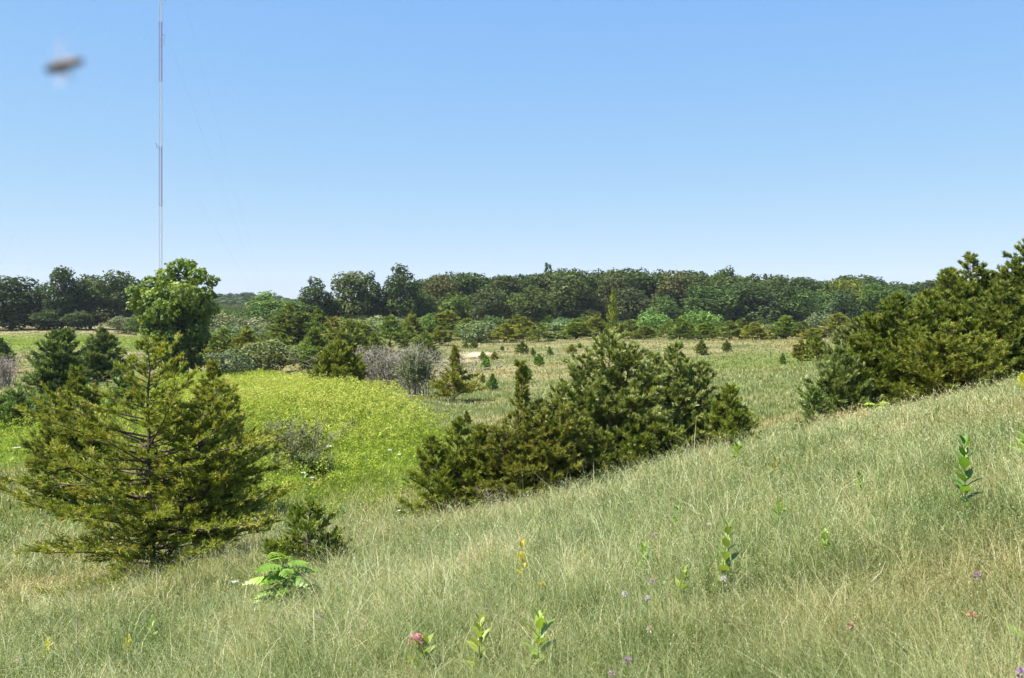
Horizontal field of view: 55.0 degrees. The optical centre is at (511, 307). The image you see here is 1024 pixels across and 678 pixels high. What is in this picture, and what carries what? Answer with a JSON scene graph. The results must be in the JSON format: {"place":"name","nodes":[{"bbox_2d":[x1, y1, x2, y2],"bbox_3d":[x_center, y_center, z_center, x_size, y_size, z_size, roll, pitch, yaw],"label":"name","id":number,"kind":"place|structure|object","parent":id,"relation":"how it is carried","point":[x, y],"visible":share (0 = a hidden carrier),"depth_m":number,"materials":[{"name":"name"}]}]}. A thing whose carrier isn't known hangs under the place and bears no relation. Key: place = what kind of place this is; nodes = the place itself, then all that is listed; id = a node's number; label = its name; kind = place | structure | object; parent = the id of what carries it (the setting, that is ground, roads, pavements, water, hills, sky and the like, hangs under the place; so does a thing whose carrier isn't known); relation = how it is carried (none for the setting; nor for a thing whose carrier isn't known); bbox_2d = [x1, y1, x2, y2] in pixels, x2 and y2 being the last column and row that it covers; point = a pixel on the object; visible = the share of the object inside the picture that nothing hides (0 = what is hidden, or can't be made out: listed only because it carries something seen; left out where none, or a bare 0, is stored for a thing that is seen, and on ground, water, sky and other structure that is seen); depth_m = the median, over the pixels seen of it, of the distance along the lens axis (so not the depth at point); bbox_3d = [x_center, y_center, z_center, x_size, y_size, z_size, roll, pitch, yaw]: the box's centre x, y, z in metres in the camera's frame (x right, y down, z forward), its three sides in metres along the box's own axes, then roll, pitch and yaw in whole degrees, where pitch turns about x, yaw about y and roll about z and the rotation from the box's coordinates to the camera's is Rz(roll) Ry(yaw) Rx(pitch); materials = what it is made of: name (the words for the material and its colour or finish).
{"place":"outdoors","nodes":[
{"label":"outdoors","id":0,"kind":"place"},
{"bbox_2d":[45,57,83,80],"bbox_3d":[-0.123,-0.068,0.270,0.010,0.015,0.006,0,0,22],"label":"flying insect","id":1,"kind":"object","parent":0,"point":[59,66],"visible":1,"depth_m":0.27,"materials":[{"name":"grey"}]},
{"bbox_2d":[0,312,1023,677],"bbox_3d":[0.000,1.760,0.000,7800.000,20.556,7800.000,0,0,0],"label":"ground","id":2,"kind":"structure","parent":0,"point":[430,404],"depth_m":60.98,"materials":[{"name":"green plant"}]},
{"bbox_2d":[0,353,21,387],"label":"bare thicket","id":3,"kind":"object","parent":2,"relation":"on","point":[5,375],"visible":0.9,"depth_m":73.99,"materials":[{"name":"grey plant"}]},
{"bbox_2d":[0,275,47,329],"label":"oak tree","id":4,"kind":"object","parent":2,"relation":"on","point":[12,297],"visible":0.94,"depth_m":259.06,"materials":[{"name":"green plant"}]},
{"bbox_2d":[0,386,63,425],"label":"red cedar","id":5,"kind":"object","parent":2,"relation":"on","point":[10,399],"visible":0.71,"depth_m":49.53,"materials":[{"name":"green plant"}]},
{"bbox_2d":[27,308,66,329],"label":"bush","id":6,"kind":"object","parent":2,"relation":"on","point":[49,318],"visible":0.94,"depth_m":254.20,"materials":[{"name":"green plant"}]},
{"bbox_2d":[9,327,99,395],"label":"red cedar","id":7,"kind":"object","parent":2,"relation":"on","point":[56,358],"visible":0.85,"depth_m":61.37,"materials":[{"name":"green plant"}]},
{"bbox_2d":[34,265,89,328],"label":"oak tree","id":8,"kind":"object","parent":2,"relation":"on","point":[63,277],"visible":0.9,"depth_m":260.77,"materials":[{"name":"green plant"}]},
{"bbox_2d":[18,363,126,504],"bbox_3d":[-12.773,3.780,28.947,3.357,4.327,3.706,0,0,0],"label":"red cedar","id":9,"kind":"object","parent":2,"relation":"on","point":[41,461],"visible":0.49,"depth_m":28.66,"materials":[{"name":"green plant"}]},
{"bbox_2d":[58,311,94,329],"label":"bush","id":10,"kind":"object","parent":2,"relation":"on","point":[79,321],"visible":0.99,"depth_m":254.45,"materials":[{"name":"green plant"}]},
{"bbox_2d":[64,273,119,328],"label":"oak tree","id":11,"kind":"object","parent":2,"relation":"on","point":[87,293],"visible":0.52,"depth_m":265.17,"materials":[{"name":"green plant"}]},
{"bbox_2d":[76,326,135,381],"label":"red cedar","id":12,"kind":"object","parent":2,"relation":"on","point":[102,355],"visible":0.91,"depth_m":84.31,"materials":[{"name":"green plant"}]},
{"bbox_2d":[87,269,140,328],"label":"oak tree","id":13,"kind":"object","parent":2,"relation":"on","point":[119,284],"visible":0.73,"depth_m":262.88,"materials":[{"name":"green plant"}]},
{"bbox_2d":[100,372,153,407],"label":"red cedar","id":14,"kind":"object","parent":2,"relation":"on","point":[121,382],"visible":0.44,"depth_m":57.54,"materials":[{"name":"green plant"}]},
{"bbox_2d":[0,332,321,599],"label":"red cedar","id":15,"kind":"object","parent":2,"relation":"on","point":[207,480],"visible":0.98,"depth_m":16.69,"materials":[{"name":"green plant"}]},
{"bbox_2d":[124,257,220,373],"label":"cottonwood tree","id":16,"kind":"object","parent":2,"relation":"on","point":[181,307],"visible":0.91,"depth_m":98.81,"materials":[{"name":"green plant"}]},
{"bbox_2d":[3,0,368,285],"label":"radio mast","id":17,"kind":"object","parent":2,"relation":"on","point":[165,139],"visible":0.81,"depth_m":350.52,"materials":[{"name":"grey metal"}]},
{"bbox_2d":[162,359,264,505],"bbox_3d":[-8.475,3.607,27.502,3.249,4.429,3.066,0,0,43],"label":"red cedar","id":18,"kind":"object","parent":2,"relation":"on","point":[210,375],"visible":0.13,"depth_m":27.40,"materials":[{"name":"green plant"}]},
{"bbox_2d":[63,291,369,309],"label":"distant woods","id":19,"kind":"object","parent":2,"relation":"on","point":[232,299],"visible":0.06,"depth_m":825.51,"materials":[{"name":"green plant"}]},
{"bbox_2d":[204,327,234,355],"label":"red cedar","id":20,"kind":"object","parent":2,"relation":"on","point":[224,343],"visible":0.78,"depth_m":134.25,"materials":[{"name":"green plant"}]},
{"bbox_2d":[203,347,256,376],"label":"olive shrub","id":21,"kind":"object","parent":2,"relation":"on","point":[227,368],"visible":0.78,"depth_m":91.41,"materials":[{"name":"green plant"}]},
{"bbox_2d":[0,368,471,520],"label":"valley weeds","id":22,"kind":"object","parent":2,"relation":"on","point":[341,474],"visible":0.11,"depth_m":38.26,"materials":[{"name":"green plant"}]},
{"bbox_2d":[228,325,264,356],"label":"red cedar","id":23,"kind":"object","parent":2,"relation":"on","point":[245,335],"visible":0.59,"depth_m":128.87,"materials":[{"name":"green plant"}]},
{"bbox_2d":[244,290,285,321],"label":"willow tree","id":24,"kind":"object","parent":2,"relation":"on","point":[270,304],"visible":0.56,"depth_m":232.88,"materials":[{"name":"green plant"}]},
{"bbox_2d":[234,338,305,371],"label":"olive shrub","id":25,"kind":"object","parent":2,"relation":"on","point":[261,361],"visible":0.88,"depth_m":98.95,"materials":[{"name":"green plant"}]},
{"bbox_2d":[242,552,321,614],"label":"sumac sapling","id":26,"kind":"object","parent":2,"relation":"on","point":[278,575],"visible":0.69,"depth_m":10.24,"materials":[{"name":"green plant"}]},
{"bbox_2d":[259,302,314,345],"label":"red cedar","id":27,"kind":"object","parent":2,"relation":"on","point":[298,321],"visible":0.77,"depth_m":158.92,"materials":[{"name":"green plant"}]},
{"bbox_2d":[237,412,357,473],"bbox_3d":[-8.462,4.893,35.915,5.412,2.238,2.808,0,0,0],"label":"grey shrub","id":28,"kind":"object","parent":2,"relation":"on","point":[299,444],"visible":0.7,"depth_m":35.74,"materials":[{"name":"plant"}]},
{"bbox_2d":[290,339,318,368],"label":"leafy shrub","id":29,"kind":"object","parent":2,"relation":"on","point":[305,355],"visible":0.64,"depth_m":105.55,"materials":[{"name":"green plant"}]},
{"bbox_2d":[289,325,331,364],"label":"red cedar","id":30,"kind":"object","parent":2,"relation":"on","point":[319,342],"visible":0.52,"depth_m":107.75,"materials":[{"name":"green plant"}]},
{"bbox_2d":[258,496,368,572],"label":"young juniper","id":31,"kind":"object","parent":2,"relation":"on","point":[286,545],"visible":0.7,"depth_m":12.55,"materials":[{"name":"green plant"}]},
{"bbox_2d":[294,308,334,340],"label":"red cedar","id":32,"kind":"object","parent":2,"relation":"on","point":[317,318],"visible":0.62,"depth_m":159.22,"materials":[{"name":"green plant"}]},
{"bbox_2d":[297,276,333,322],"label":"oak tree","id":33,"kind":"object","parent":2,"relation":"on","point":[318,297],"visible":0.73,"depth_m":248.82,"materials":[{"name":"green plant"}]},
{"bbox_2d":[294,451,337,480],"bbox_3d":[-6.838,5.458,33.942,1.215,1.110,1.476,0,0,-34],"label":"grey shrub","id":34,"kind":"object","parent":2,"relation":"on","point":[311,465],"visible":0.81,"depth_m":33.80,"materials":[{"name":"plant"}]},
{"bbox_2d":[159,370,472,462],"bbox_3d":[-14.679,5.036,60.331,13.175,2.807,52.247,0,0,-22],"label":"goldenrod patch","id":35,"kind":"object","parent":2,"relation":"on","point":[285,388],"visible":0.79,"depth_m":46.94,"materials":[{"name":"green plant"}]},
{"bbox_2d":[304,339,373,386],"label":"red cedar","id":36,"kind":"object","parent":2,"relation":"on","point":[333,359],"visible":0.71,"depth_m":67.45,"materials":[{"name":"green plant"}]},
{"bbox_2d":[320,318,370,356],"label":"red cedar","id":37,"kind":"object","parent":2,"relation":"on","point":[342,333],"visible":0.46,"depth_m":104.41,"materials":[{"name":"green plant"}]},
{"bbox_2d":[330,271,375,319],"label":"oak tree","id":38,"kind":"object","parent":2,"relation":"on","point":[348,290],"visible":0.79,"depth_m":253.12,"materials":[{"name":"green plant"}]},
{"bbox_2d":[353,270,385,320],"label":"oak tree","id":39,"kind":"object","parent":2,"relation":"on","point":[372,292],"visible":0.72,"depth_m":254.77,"materials":[{"name":"green plant"}]},
{"bbox_2d":[373,314,414,350],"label":"red cedar","id":40,"kind":"object","parent":2,"relation":"on","point":[387,324],"visible":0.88,"depth_m":139.65,"materials":[{"name":"green plant"}]},
{"bbox_2d":[284,343,506,389],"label":"bare thicket","id":41,"kind":"object","parent":2,"relation":"on","point":[387,372],"visible":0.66,"depth_m":71.52,"materials":[{"name":"grey plant"}]},
{"bbox_2d":[379,263,420,318],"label":"oak tree","id":42,"kind":"object","parent":2,"relation":"on","point":[393,291],"visible":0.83,"depth_m":254.39,"materials":[{"name":"green plant"}]},
{"bbox_2d":[388,338,438,397],"bbox_3d":[-5.921,3.712,60.189,2.867,3.705,2.461,0,0,25],"label":"grey shrub","id":43,"kind":"object","parent":2,"relation":"on","point":[415,373],"visible":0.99,"depth_m":59.82,"materials":[{"name":"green plant"}]},
{"bbox_2d":[406,631,435,675],"bbox_3d":[-0.599,2.332,6.498,0.215,0.363,0.219,0,0,0],"label":"milkweed plant","id":44,"kind":"object","parent":2,"relation":"on","point":[425,639],"visible":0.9,"depth_m":6.51,"materials":[{"name":"green plant"}]},
{"bbox_2d":[404,288,439,318],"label":"oak tree","id":45,"kind":"object","parent":2,"relation":"on","point":[423,302],"visible":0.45,"depth_m":260.49,"materials":[{"name":"green plant"}]},
{"bbox_2d":[412,332,444,360],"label":"red cedar","id":46,"kind":"object","parent":2,"relation":"on","point":[426,342],"visible":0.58,"depth_m":111.71,"materials":[{"name":"green plant"}]},
{"bbox_2d":[417,274,465,318],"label":"oak tree","id":47,"kind":"object","parent":2,"relation":"on","point":[437,289],"visible":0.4,"depth_m":279.73,"materials":[{"name":"green plant"}]},
{"bbox_2d":[422,310,460,336],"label":"red cedar","id":48,"kind":"object","parent":2,"relation":"on","point":[450,324],"visible":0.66,"depth_m":193.85,"materials":[{"name":"green plant"}]},
{"bbox_2d":[435,291,474,325],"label":"oak tree","id":49,"kind":"object","parent":2,"relation":"on","point":[460,305],"visible":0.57,"depth_m":274.48,"materials":[{"name":"green plant"}]},
{"bbox_2d":[1,302,908,341],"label":"brush","id":50,"kind":"object","parent":2,"relation":"on","point":[227,307],"visible":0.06,"depth_m":251.88,"materials":[{"name":"green plant"}]},
{"bbox_2d":[392,414,522,517],"bbox_3d":[-1.111,3.921,23.547,3.199,2.760,2.701,0,0,-29],"label":"red cedar","id":51,"kind":"object","parent":2,"relation":"on","point":[441,479],"visible":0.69,"depth_m":23.34,"materials":[{"name":"green plant"}]},
{"bbox_2d":[429,344,488,400],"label":"red cedar","id":52,"kind":"object","parent":2,"relation":"on","point":[458,384],"visible":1,"depth_m":55.81,"materials":[{"name":"green plant"}]},
{"bbox_2d":[454,321,499,342],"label":"olive shrub","id":53,"kind":"object","parent":2,"relation":"on","point":[480,331],"visible":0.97,"depth_m":170.52,"materials":[{"name":"green plant"}]},
{"bbox_2d":[465,612,494,670],"bbox_3d":[-0.216,2.185,6.333,0.200,0.467,0.172,0,0,-16],"label":"milkweed plant","id":54,"kind":"object","parent":2,"relation":"on","point":[482,636],"visible":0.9,"depth_m":6.33,"materials":[{"name":"green plant"}]},
{"bbox_2d":[465,288,510,321],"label":"oak tree","id":55,"kind":"object","parent":2,"relation":"on","point":[487,304],"visible":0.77,"depth_m":266.30,"materials":[{"name":"green plant"}]},
{"bbox_2d":[478,275,523,319],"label":"oak tree","id":56,"kind":"object","parent":2,"relation":"on","point":[499,284],"visible":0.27,"depth_m":287.62,"materials":[{"name":"green plant"}]},
{"bbox_2d":[486,323,520,342],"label":"red cedar","id":57,"kind":"object","parent":2,"relation":"on","point":[512,334],"visible":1,"depth_m":167.81,"materials":[{"name":"green plant"}]},
{"bbox_2d":[0,370,1023,677],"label":"hillside grass","id":58,"kind":"structure","parent":2,"relation":"on","point":[448,612],"depth_m":8.42,"materials":[{"name":"green plant"}]},
{"bbox_2d":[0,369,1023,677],"bbox_3d":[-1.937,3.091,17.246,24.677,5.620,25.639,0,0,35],"label":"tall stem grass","id":59,"kind":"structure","parent":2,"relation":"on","point":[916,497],"depth_m":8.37,"materials":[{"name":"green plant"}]},
{"bbox_2d":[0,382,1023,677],"bbox_3d":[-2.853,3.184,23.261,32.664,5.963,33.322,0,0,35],"label":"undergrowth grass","id":60,"kind":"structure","parent":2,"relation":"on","point":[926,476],"depth_m":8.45,"materials":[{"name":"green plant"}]},
{"bbox_2d":[0,413,1023,677],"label":"forbs","id":61,"kind":"object","parent":2,"relation":"on","point":[782,575],"visible":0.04,"depth_m":6.90,"materials":[{"name":"green plant"}]},
{"bbox_2d":[438,358,605,510],"bbox_3d":[0.130,3.165,23.498,4.221,3.953,3.432,0,0,0],"label":"red cedar","id":62,"kind":"object","parent":2,"relation":"on","point":[526,447],"visible":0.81,"depth_m":23.06,"materials":[{"name":"green plant"}]},
{"bbox_2d":[506,285,557,324],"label":"oak tree","id":63,"kind":"object","parent":2,"relation":"on","point":[532,308],"visible":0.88,"depth_m":265.90,"materials":[{"name":"green plant"}]},
{"bbox_2d":[520,605,557,673],"bbox_3d":[0.161,2.068,6.019,0.189,0.492,0.253,0,0,42],"label":"milkweed plant","id":64,"kind":"object","parent":2,"relation":"on","point":[539,619],"visible":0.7,"depth_m":6.03,"materials":[{"name":"green plant"}]},
{"bbox_2d":[547,269,599,320],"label":"oak tree","id":65,"kind":"object","parent":2,"relation":"on","point":[569,290],"visible":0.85,"depth_m":279.00,"materials":[{"name":"green plant"}]},
{"bbox_2d":[556,318,596,338],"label":"red cedar","id":66,"kind":"object","parent":2,"relation":"on","point":[573,329],"visible":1,"depth_m":168.85,"materials":[{"name":"green plant"}]},
{"bbox_2d":[533,415,620,498],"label":"red cedar","id":67,"kind":"object","parent":2,"relation":"on","point":[588,450],"visible":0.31,"depth_m":23.54,"materials":[{"name":"green plant"}]},
{"bbox_2d":[522,327,692,482],"bbox_3d":[2.392,2.791,25.703,4.455,4.639,4.978,0,0,34],"label":"red cedar","id":68,"kind":"object","parent":2,"relation":"on","point":[637,390],"visible":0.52,"depth_m":25.34,"materials":[{"name":"green plant"}]},
{"bbox_2d":[589,269,635,326],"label":"oak tree","id":69,"kind":"object","parent":2,"relation":"on","point":[615,280],"visible":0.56,"depth_m":280.07,"materials":[{"name":"green plant"}]},
{"bbox_2d":[604,288,653,327],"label":"oak tree","id":70,"kind":"object","parent":2,"relation":"on","point":[633,305],"visible":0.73,"depth_m":273.97,"materials":[{"name":"green plant"}]},
{"bbox_2d":[594,412,697,483],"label":"red cedar","id":71,"kind":"object","parent":2,"relation":"on","point":[658,445],"visible":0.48,"depth_m":24.35,"materials":[{"name":"green plant"}]},
{"bbox_2d":[635,309,672,336],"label":"leafy shrub","id":72,"kind":"object","parent":2,"relation":"on","point":[649,320],"visible":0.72,"depth_m":198.39,"materials":[{"name":"green plant"}]},
{"bbox_2d":[641,296,684,327],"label":"oak tree","id":73,"kind":"object","parent":2,"relation":"on","point":[658,307],"visible":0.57,"depth_m":266.06,"materials":[{"name":"green plant"}]},
{"bbox_2d":[650,269,699,318],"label":"oak tree","id":74,"kind":"object","parent":2,"relation":"on","point":[679,282],"visible":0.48,"depth_m":288.10,"materials":[{"name":"green plant"}]},
{"bbox_2d":[665,318,701,339],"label":"red cedar","id":75,"kind":"object","parent":2,"relation":"on","point":[686,333],"visible":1,"depth_m":164.08,"materials":[{"name":"green plant"}]},
{"bbox_2d":[633,340,737,459],"bbox_3d":[4.496,2.857,26.807,3.873,3.990,3.619,0,0,0],"label":"red cedar","id":76,"kind":"object","parent":2,"relation":"on","point":[693,405],"visible":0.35,"depth_m":26.58,"materials":[{"name":"green plant"}]},
{"bbox_2d":[411,266,984,319],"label":"oak wood","id":77,"kind":"object","parent":2,"relation":"on","point":[637,281],"visible":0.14,"depth_m":295.71,"materials":[{"name":"green plant"}]},
{"bbox_2d":[679,308,724,335],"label":"leafy shrub","id":78,"kind":"object","parent":2,"relation":"on","point":[702,318],"visible":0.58,"depth_m":203.34,"materials":[{"name":"green plant"}]},
{"bbox_2d":[679,284,740,322],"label":"oak tree","id":79,"kind":"object","parent":2,"relation":"on","point":[710,299],"visible":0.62,"depth_m":265.13,"materials":[{"name":"green plant"}]},
{"bbox_2d":[695,321,726,339],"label":"red cedar","id":80,"kind":"object","parent":2,"relation":"on","point":[706,329],"visible":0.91,"depth_m":167.20,"materials":[{"name":"green plant"}]},
{"bbox_2d":[708,517,739,592],"bbox_3d":[1.480,1.778,6.843,0.234,0.644,0.174,0,0,-41],"label":"milkweed plant","id":81,"kind":"object","parent":2,"relation":"on","point":[724,566],"visible":0.88,"depth_m":6.84,"materials":[{"name":"green plant"}]},
{"bbox_2d":[691,382,767,451],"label":"red cedar","id":82,"kind":"object","parent":2,"relation":"on","point":[735,413],"visible":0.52,"depth_m":25.39,"materials":[{"name":"green plant"}]},
{"bbox_2d":[717,280,786,327],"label":"oak tree","id":83,"kind":"object","parent":2,"relation":"on","point":[754,311],"visible":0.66,"depth_m":272.33,"materials":[{"name":"green plant"}]},
{"bbox_2d":[740,322,773,339],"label":"red cedar","id":84,"kind":"object","parent":2,"relation":"on","point":[751,331],"visible":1,"depth_m":167.20,"materials":[{"name":"green plant"}]},
{"bbox_2d":[759,278,805,323],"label":"oak tree","id":85,"kind":"object","parent":2,"relation":"on","point":[781,292],"visible":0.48,"depth_m":278.64,"materials":[{"name":"green plant"}]},
{"bbox_2d":[769,315,797,338],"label":"red cedar","id":86,"kind":"object","parent":2,"relation":"on","point":[785,323],"visible":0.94,"depth_m":171.58,"materials":[{"name":"green plant"}]},
{"bbox_2d":[778,286,821,331],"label":"oak tree","id":87,"kind":"object","parent":2,"relation":"on","point":[800,300],"visible":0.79,"depth_m":274.35,"materials":[{"name":"green plant"}]},
{"bbox_2d":[803,334,827,360],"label":"juniper","id":88,"kind":"object","parent":2,"relation":"on","point":[818,342],"visible":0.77,"depth_m":84.33,"materials":[{"name":"green plant"}]},
{"bbox_2d":[797,384,836,426],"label":"young juniper","id":89,"kind":"object","parent":2,"relation":"on","point":[807,403],"visible":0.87,"depth_m":26.11,"materials":[{"name":"green plant"}]},
{"bbox_2d":[793,344,884,418],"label":"red cedar","id":90,"kind":"object","parent":2,"relation":"on","point":[834,373],"visible":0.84,"depth_m":26.72,"materials":[{"name":"green plant"}]},
{"bbox_2d":[822,289,864,324],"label":"oak tree","id":91,"kind":"object","parent":2,"relation":"on","point":[843,302],"visible":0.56,"depth_m":266.23,"materials":[{"name":"green plant"}]},
{"bbox_2d":[802,314,891,408],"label":"red cedar","id":92,"kind":"object","parent":2,"relation":"on","point":[836,337],"visible":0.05,"depth_m":30.99,"materials":[{"name":"green plant"}]},
{"bbox_2d":[829,278,865,303],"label":"oak tree","id":93,"kind":"object","parent":2,"relation":"on","point":[852,287],"visible":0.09,"depth_m":289.37,"materials":[{"name":"green plant"}]},
{"bbox_2d":[846,281,908,320],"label":"oak tree","id":94,"kind":"object","parent":2,"relation":"on","point":[874,293],"visible":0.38,"depth_m":266.37,"materials":[{"name":"green plant"}]},
{"bbox_2d":[841,290,962,410],"bbox_3d":[10.893,1.274,27.933,4.227,3.578,3.740,0,0,0],"label":"red cedar","id":95,"kind":"object","parent":2,"relation":"on","point":[881,365],"visible":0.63,"depth_m":27.48,"materials":[{"name":"green plant"}]},
{"bbox_2d":[881,315,1018,401],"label":"red cedar","id":96,"kind":"object","parent":2,"relation":"on","point":[962,363],"visible":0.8,"depth_m":26.00,"materials":[{"name":"green plant"}]},
{"bbox_2d":[911,266,1014,388],"bbox_3d":[12.713,0.798,28.737,3.470,4.060,3.586,0,0,21],"label":"red cedar","id":97,"kind":"object","parent":2,"relation":"on","point":[954,308],"visible":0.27,"depth_m":28.57,"materials":[{"name":"green plant"}]},
{"bbox_2d":[946,434,983,505],"bbox_3d":[3.703,1.407,8.060,0.258,0.740,0.269,0,0,-26],"label":"milkweed plant","id":98,"kind":"object","parent":2,"relation":"on","point":[964,463],"visible":0.92,"depth_m":8.04,"materials":[{"name":"green plant"}]},
{"bbox_2d":[931,251,1015,373],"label":"red cedar","id":99,"kind":"object","parent":2,"relation":"on","point":[986,280],"visible":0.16,"depth_m":30.78,"materials":[{"name":"green plant"}]},
{"bbox_2d":[967,279,1023,381],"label":"red cedar","id":100,"kind":"object","parent":2,"relation":"on","point":[1008,325],"visible":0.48,"depth_m":28.45,"materials":[{"name":"green plant"}]},
{"bbox_2d":[975,238,1023,317],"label":"red cedar","id":101,"kind":"object","parent":2,"relation":"on","point":[1016,279],"visible":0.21,"depth_m":30.73,"materials":[{"name":"green plant"}]},
{"bbox_2d":[0,0,1023,310],"label":"sky","id":102,"kind":"structure","parent":0,"point":[819,140],"materials":[{"name":"blue"}]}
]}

